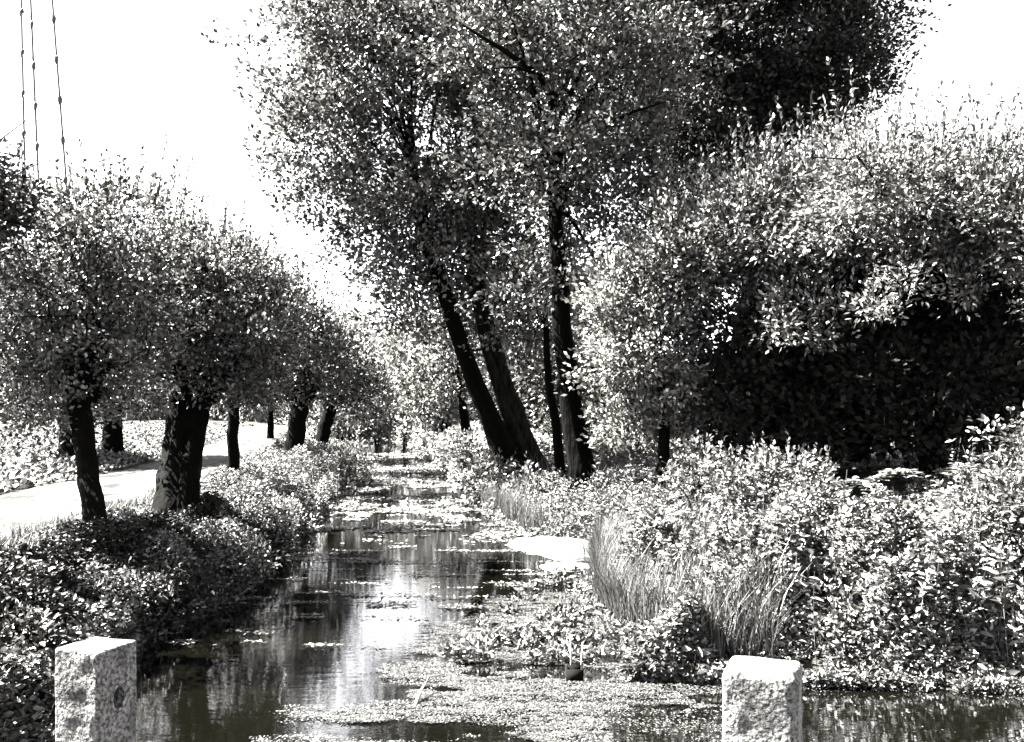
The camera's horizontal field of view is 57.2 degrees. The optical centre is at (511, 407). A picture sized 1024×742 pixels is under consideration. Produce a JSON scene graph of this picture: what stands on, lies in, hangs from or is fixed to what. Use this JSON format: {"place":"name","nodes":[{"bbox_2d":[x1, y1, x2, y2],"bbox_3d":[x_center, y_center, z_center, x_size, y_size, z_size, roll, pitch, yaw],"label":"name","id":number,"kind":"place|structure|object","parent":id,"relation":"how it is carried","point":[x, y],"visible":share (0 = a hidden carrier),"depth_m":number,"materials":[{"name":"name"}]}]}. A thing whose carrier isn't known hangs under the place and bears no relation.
{"place":"outdoors","nodes":[
{"label":"outdoors","id":0,"kind":"place"},
{"bbox_2d":[55,636,136,741],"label":"concrete post","id":1,"kind":"object","parent":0,"point":[95,689],"visible":1,"depth_m":3.08,"materials":[{"name":"grey concrete"}]},
{"bbox_2d":[0,425,286,535],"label":"path","id":2,"kind":"structure","parent":0,"point":[29,504],"depth_m":23.20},
{"bbox_2d":[0,410,1021,738],"bbox_3d":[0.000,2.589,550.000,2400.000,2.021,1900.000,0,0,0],"label":"ground","id":3,"kind":"structure","parent":0,"point":[858,492],"depth_m":23.28,"materials":[{"name":"soil"}]},
{"bbox_2d":[0,114,61,284],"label":"dark tree","id":4,"kind":"object","parent":3,"relation":"on","point":[13,215],"visible":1,"depth_m":12.33,"materials":[{"name":"grey plant"}]},
{"bbox_2d":[19,0,69,425],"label":"lattice mast","id":5,"kind":"object","parent":3,"relation":"on","point":[22,54],"visible":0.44,"depth_m":74.94,"materials":[{"name":"metal"}]},
{"bbox_2d":[0,579,113,720],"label":"bank shrub","id":6,"kind":"object","parent":3,"relation":"on","point":[44,653],"visible":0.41,"depth_m":9.29,"materials":[{"name":"grey plant"}]},
{"bbox_2d":[0,235,129,459],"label":"stout tree","id":7,"kind":"object","parent":3,"relation":"on","point":[63,446],"visible":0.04,"depth_m":32.61,"materials":[{"name":"grey plant"}]},
{"bbox_2d":[0,551,140,741],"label":"brambles","id":8,"kind":"object","parent":3,"relation":"on","point":[38,718],"visible":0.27,"depth_m":8.56,"materials":[{"name":"grey plant"}]},
{"bbox_2d":[0,134,231,550],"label":"pollard willow","id":9,"kind":"object","parent":3,"relation":"on","point":[73,348],"visible":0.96,"depth_m":14.44,"materials":[{"name":"grey plant"}]},
{"bbox_2d":[0,420,253,492],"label":"meadow","id":10,"kind":"structure","parent":3,"relation":"on","point":[16,465],"depth_m":34.16,"materials":[{"name":"white plant"}]},
{"bbox_2d":[0,488,288,660],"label":"ivy","id":11,"kind":"object","parent":3,"relation":"on","point":[118,555],"visible":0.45,"depth_m":12.49,"materials":[{"name":"grey plant"}]},
{"bbox_2d":[55,238,235,460],"bbox_3d":[-13.624,-2.199,37.446,9.675,9.049,9.247,0,0,0],"label":"stout tree","id":12,"kind":"object","parent":3,"relation":"on","point":[114,441],"visible":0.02,"depth_m":35.75,"materials":[{"name":"black plant"}]},
{"bbox_2d":[0,451,339,668],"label":"bank grass","id":13,"kind":"structure","parent":3,"relation":"on","point":[141,499],"depth_m":15.20,"materials":[{"name":"plant"}]},
{"bbox_2d":[0,429,349,706],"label":"bank herbs","id":14,"kind":"object","parent":3,"relation":"on","point":[253,477],"visible":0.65,"depth_m":16.05,"materials":[{"name":"grey plant"}]},
{"bbox_2d":[114,533,243,634],"bbox_3d":[-4.696,2.388,12.650,1.292,1.346,1.832,0,0,33],"label":"bank shrub","id":15,"kind":"object","parent":3,"relation":"on","point":[180,576],"visible":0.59,"depth_m":12.75,"materials":[{"name":"grey plant"}]},
{"bbox_2d":[56,180,323,517],"bbox_3d":[-6.206,-0.863,18.949,5.025,7.224,4.459,0,0,0],"label":"pollard willow","id":16,"kind":"object","parent":3,"relation":"on","point":[206,379],"visible":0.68,"depth_m":18.08,"materials":[{"name":"grey plant"}]},
{"bbox_2d":[177,522,290,592],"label":"bank shrub","id":17,"kind":"object","parent":3,"relation":"on","point":[254,554],"visible":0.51,"depth_m":15.43,"materials":[{"name":"grey plant"}]},
{"bbox_2d":[221,381,289,437],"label":"stout tree","id":18,"kind":"object","parent":3,"relation":"on","point":[271,417],"visible":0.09,"depth_m":61.86,"materials":[{"name":"grey plant"}]},
{"bbox_2d":[195,230,331,472],"bbox_3d":[-6.767,-1.062,24.217,3.382,6.717,3.880,0,0,20],"label":"pollard willow","id":19,"kind":"object","parent":3,"relation":"on","point":[233,460],"visible":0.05,"depth_m":23.48,"materials":[{"name":"grey plant"}]},
{"bbox_2d":[243,489,322,540],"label":"bank shrub","id":20,"kind":"object","parent":3,"relation":"on","point":[307,520],"visible":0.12,"depth_m":21.35,"materials":[{"name":"grey plant"}]},
{"bbox_2d":[259,446,334,513],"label":"waterside bush","id":21,"kind":"object","parent":3,"relation":"on","point":[311,481],"visible":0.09,"depth_m":27.07,"materials":[{"name":"grey plant"}]},
{"bbox_2d":[254,243,365,463],"bbox_3d":[-7.572,-1.706,33.402,4.718,8.352,5.492,0,0,0],"label":"pollard willow","id":22,"kind":"object","parent":3,"relation":"on","point":[316,374],"visible":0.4,"depth_m":32.72,"materials":[{"name":"grey plant"}]},
{"bbox_2d":[269,419,353,469],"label":"bank herbs","id":23,"kind":"object","parent":3,"relation":"on","point":[310,425],"visible":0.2,"depth_m":43.98,"materials":[{"name":"white plant"}]},
{"bbox_2d":[274,306,353,436],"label":"distant tree","id":24,"kind":"object","parent":3,"relation":"on","point":[311,411],"visible":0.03,"depth_m":78.04,"materials":[{"name":"grey plant"}]},
{"bbox_2d":[318,423,378,490],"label":"waterside bush","id":25,"kind":"object","parent":3,"relation":"on","point":[343,479],"visible":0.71,"depth_m":35.80,"materials":[{"name":"grey plant"}]},
{"bbox_2d":[303,285,403,444],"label":"pollard willow","id":26,"kind":"object","parent":3,"relation":"on","point":[369,377],"visible":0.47,"depth_m":42.30,"materials":[{"name":"grey plant"}]},
{"bbox_2d":[333,288,379,436],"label":"distant tree","id":27,"kind":"object","parent":3,"relation":"on","point":[349,322],"visible":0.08,"depth_m":94.78,"materials":[{"name":"white plant"}]},
{"bbox_2d":[308,376,404,449],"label":"bush","id":28,"kind":"object","parent":3,"relation":"on","point":[388,429],"visible":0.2,"depth_m":51.58,"materials":[{"name":"grey plant"}]},
{"bbox_2d":[200,0,526,483],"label":"leaning tree","id":29,"kind":"object","parent":3,"relation":"on","point":[324,103],"visible":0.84,"depth_m":30.08,"materials":[{"name":"grey plant"}]},
{"bbox_2d":[349,305,400,440],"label":"distant tree","id":30,"kind":"object","parent":3,"relation":"on","point":[380,334],"visible":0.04,"depth_m":84.10,"materials":[{"name":"white plant"}]},
{"bbox_2d":[366,296,438,447],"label":"distant tree","id":31,"kind":"object","parent":3,"relation":"on","point":[390,348],"visible":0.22,"depth_m":68.74,"materials":[{"name":"grey plant"}]},
{"bbox_2d":[386,306,486,440],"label":"tree","id":32,"kind":"object","parent":3,"relation":"on","point":[459,388],"visible":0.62,"depth_m":45.89,"materials":[{"name":"grey plant"}]},
{"bbox_2d":[386,288,493,436],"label":"distant tree","id":33,"kind":"object","parent":3,"relation":"on","point":[449,418],"visible":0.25,"depth_m":56.64,"materials":[{"name":"grey plant"}]},
{"bbox_2d":[0,361,906,424],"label":"wood","id":34,"kind":"object","parent":3,"relation":"on","point":[213,416],"visible":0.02,"depth_m":148.75,"materials":[{"name":"grey plant"}]},
{"bbox_2d":[352,0,624,471],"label":"leaning tree","id":35,"kind":"object","parent":3,"relation":"on","point":[510,405],"visible":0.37,"depth_m":31.39,"materials":[{"name":"leaf"},{"name":"dark bark"}]},
{"bbox_2d":[434,425,550,512],"bbox_3d":[-0.993,1.852,30.011,2.504,2.588,10.187,0,0,-13],"label":"waterside bush","id":36,"kind":"object","parent":3,"relation":"on","point":[456,437],"visible":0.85,"depth_m":28.98,"materials":[{"name":"grey plant"}]},
{"bbox_2d":[467,315,519,421],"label":"distant tree","id":37,"kind":"object","parent":3,"relation":"on","point":[476,419],"visible":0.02,"depth_m":64.40,"materials":[{"name":"grey plant"}]},
{"bbox_2d":[474,243,592,477],"bbox_3d":[0.920,-1.437,30.064,4.239,7.851,4.112,0,0,0],"label":"slim tree","id":38,"kind":"object","parent":3,"relation":"on","point":[559,459],"visible":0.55,"depth_m":29.15,"materials":[{"name":"grey plant"}]},
{"bbox_2d":[507,536,588,559],"bbox_3d":[1.103,3.065,20.186,2.108,0.291,3.266,0,0,-21],"label":"mud bar","id":39,"kind":"object","parent":3,"relation":"on","point":[562,548],"visible":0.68,"depth_m":19.98,"materials":[{"name":"white soil"}]},
{"bbox_2d":[359,0,743,495],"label":"leaning tree","id":40,"kind":"object","parent":3,"relation":"on","point":[549,147],"visible":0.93,"depth_m":24.37,"materials":[{"name":"grey plant"}]},
{"bbox_2d":[459,246,656,454],"bbox_3d":[2.300,-2.193,38.415,9.306,9.117,8.791,0,0,0],"label":"tree","id":41,"kind":"object","parent":3,"relation":"on","point":[535,392],"visible":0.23,"depth_m":37.54,"materials":[{"name":"grey plant"}]},
{"bbox_2d":[539,562,588,570],"bbox_3d":[1.079,3.079,17.699,1.160,0.257,0.804,0,0,0],"label":"mud bar","id":42,"kind":"object","parent":3,"relation":"on","point":[549,566],"visible":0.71,"depth_m":17.62,"materials":[{"name":"white soil"}]},
{"bbox_2d":[371,409,780,488],"bbox_3d":[-0.539,1.432,64.087,15.155,3.339,64.322,0,0,-11],"label":"bank growth","id":43,"kind":"object","parent":3,"relation":"on","point":[423,444],"visible":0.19,"depth_m":38.78,"materials":[{"name":"grey plant"}]},
{"bbox_2d":[530,484,673,669],"bbox_3d":[2.064,2.477,16.271,3.394,1.542,11.860,0,0,0],"label":"rounded bush","id":44,"kind":"object","parent":3,"relation":"on","point":[596,589],"visible":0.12,"depth_m":15.36,"materials":[{"name":"grey plant"}]},
{"bbox_2d":[469,442,808,658],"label":"wild grass","id":45,"kind":"structure","parent":3,"relation":"on","point":[604,541],"depth_m":12.62,"materials":[{"name":"plant"}]},
{"bbox_2d":[550,165,760,495],"bbox_3d":[3.471,-1.585,22.687,5.140,8.155,4.561,0,0,0],"label":"bushy willow","id":46,"kind":"object","parent":3,"relation":"on","point":[626,308],"visible":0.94,"depth_m":21.86,"materials":[{"name":"grey plant"}]},
{"bbox_2d":[631,431,746,514],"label":"rounded bush","id":47,"kind":"object","parent":3,"relation":"on","point":[692,483],"visible":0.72,"depth_m":16.95,"materials":[{"name":"grey plant"}]},
{"bbox_2d":[450,437,1023,694],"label":"nettles","id":48,"kind":"object","parent":3,"relation":"on","point":[893,663],"visible":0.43,"depth_m":11.20,"materials":[{"name":"grey plant"}]},
{"bbox_2d":[572,0,951,437],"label":"shaded tree","id":49,"kind":"object","parent":3,"relation":"on","point":[791,71],"visible":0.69,"depth_m":34.23,"materials":[{"name":"black plant"}]},
{"bbox_2d":[643,539,886,622],"bbox_3d":[3.451,2.306,11.750,3.691,1.330,1.537,0,0,0],"label":"rounded bush","id":50,"kind":"object","parent":3,"relation":"on","point":[785,565],"visible":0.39,"depth_m":11.53,"materials":[{"name":"grey plant"}]},
{"bbox_2d":[513,443,1023,677],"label":"burdock","id":51,"kind":"object","parent":3,"relation":"on","point":[1012,670],"visible":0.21,"depth_m":11.77,"materials":[{"name":"grey plant"}]},
{"bbox_2d":[699,429,860,528],"bbox_3d":[4.295,1.308,15.317,2.589,1.946,2.409,0,0,0],"label":"rounded bush","id":52,"kind":"object","parent":3,"relation":"on","point":[736,474],"visible":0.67,"depth_m":15.16,"materials":[{"name":"grey plant"}]},
{"bbox_2d":[640,90,956,479],"bbox_3d":[6.311,-2.611,21.613,6.512,9.471,6.194,0,0,0],"label":"bushy willow","id":53,"kind":"object","parent":3,"relation":"on","point":[759,231],"visible":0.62,"depth_m":20.73,"materials":[{"name":"grey plant"}]},
{"bbox_2d":[592,429,1023,664],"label":"tall weeds","id":54,"kind":"object","parent":3,"relation":"on","point":[1002,597],"visible":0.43,"depth_m":11.92,"materials":[{"name":"grey plant"}]},
{"bbox_2d":[633,255,1023,478],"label":"thicket tree","id":55,"kind":"object","parent":3,"relation":"on","point":[864,391],"visible":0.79,"depth_m":20.71,"materials":[{"name":"black plant"}]},
{"bbox_2d":[814,468,936,519],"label":"elder shrub","id":56,"kind":"object","parent":3,"relation":"on","point":[880,473],"visible":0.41,"depth_m":15.17,"materials":[{"name":"grey plant"}]},
{"bbox_2d":[760,559,1020,659],"bbox_3d":[4.359,2.337,11.064,3.127,1.130,1.280,0,0,-8],"label":"rounded bush","id":57,"kind":"object","parent":3,"relation":"on","point":[828,631],"visible":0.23,"depth_m":10.74,"materials":[{"name":"grey plant"}]},
{"bbox_2d":[767,38,1023,488],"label":"bushy willow","id":58,"kind":"object","parent":3,"relation":"on","point":[925,206],"visible":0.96,"depth_m":17.91,"materials":[{"name":"grey plant"}]},
{"bbox_2d":[837,486,979,557],"bbox_3d":[5.630,1.687,13.560,2.333,1.124,1.621,0,0,36],"label":"rounded bush","id":59,"kind":"object","parent":3,"relation":"on","point":[903,529],"visible":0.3,"depth_m":13.32,"materials":[{"name":"grey plant"}]},
{"bbox_2d":[915,452,1023,525],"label":"elder shrub","id":60,"kind":"object","parent":3,"relation":"on","point":[963,470],"visible":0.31,"depth_m":13.80,"materials":[{"name":"grey plant"}]},
{"bbox_2d":[916,402,1023,567],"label":"rounded bush","id":61,"kind":"object","parent":3,"relation":"on","point":[979,508],"visible":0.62,"depth_m":12.49,"materials":[{"name":"grey plant"}]},
{"bbox_2d":[956,120,1023,364],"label":"bushy willow","id":62,"kind":"object","parent":3,"relation":"on","point":[1018,249],"visible":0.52,"depth_m":16.92,"materials":[{"name":"grey plant"}]},
{"bbox_2d":[971,577,1023,662],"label":"rounded bush","id":63,"kind":"object","parent":3,"relation":"on","point":[1018,621],"visible":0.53,"depth_m":10.63,"materials":[{"name":"grey plant"}]},
{"bbox_2d":[0,0,1023,406],"label":"sky","id":64,"kind":"structure","parent":0,"point":[133,73],"materials":[{"name":"white"}]},
{"bbox_2d":[136,437,1023,741],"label":"water","id":65,"kind":"structure","parent":0,"point":[212,681],"depth_m":10.85,"materials":[{"name":"grey liquid"}]},
{"bbox_2d":[154,452,570,646],"bbox_3d":[-4.189,2.916,36.977,7.285,0.189,51.287,0,0,-7],"label":"drifting weed","id":66,"kind":"object","parent":65,"relation":"on","point":[434,472],"visible":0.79,"depth_m":25.26,"materials":[{"name":"plant"}]},
{"bbox_2d":[413,676,429,708],"bbox_3d":[-0.932,2.924,9.624,0.050,0.190,0.568,0,0,9],"label":"stick","id":67,"kind":"object","parent":65,"relation":"in","point":[418,696],"visible":1,"depth_m":9.55,"materials":[{"name":"white wood"}]},
{"bbox_2d":[435,565,633,663],"bbox_3d":[0.369,2.788,13.495,2.568,0.460,5.199,0,0,0],"label":"watercress","id":68,"kind":"object","parent":65,"relation":"on","point":[484,640],"visible":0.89,"depth_m":11.77,"materials":[{"name":"grey plant"}]},
{"bbox_2d":[565,639,583,681],"bbox_3d":[0.694,2.890,10.363,0.205,0.621,0.247,0,0,0],"label":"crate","id":69,"kind":"object","parent":65,"relation":"in","point":[574,672],"visible":0.82,"depth_m":10.24,"materials":[{"name":"grey wood"}]},
{"bbox_2d":[249,591,1023,741],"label":"water weed","id":70,"kind":"object","parent":65,"relation":"on","point":[577,708],"visible":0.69,"depth_m":9.74,"materials":[{"name":"plant"}]},
{"bbox_2d":[722,656,802,741],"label":"concrete post","id":71,"kind":"object","parent":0,"point":[762,699],"visible":1,"depth_m":3.05,"materials":[{"name":"grey concrete"}]}
]}

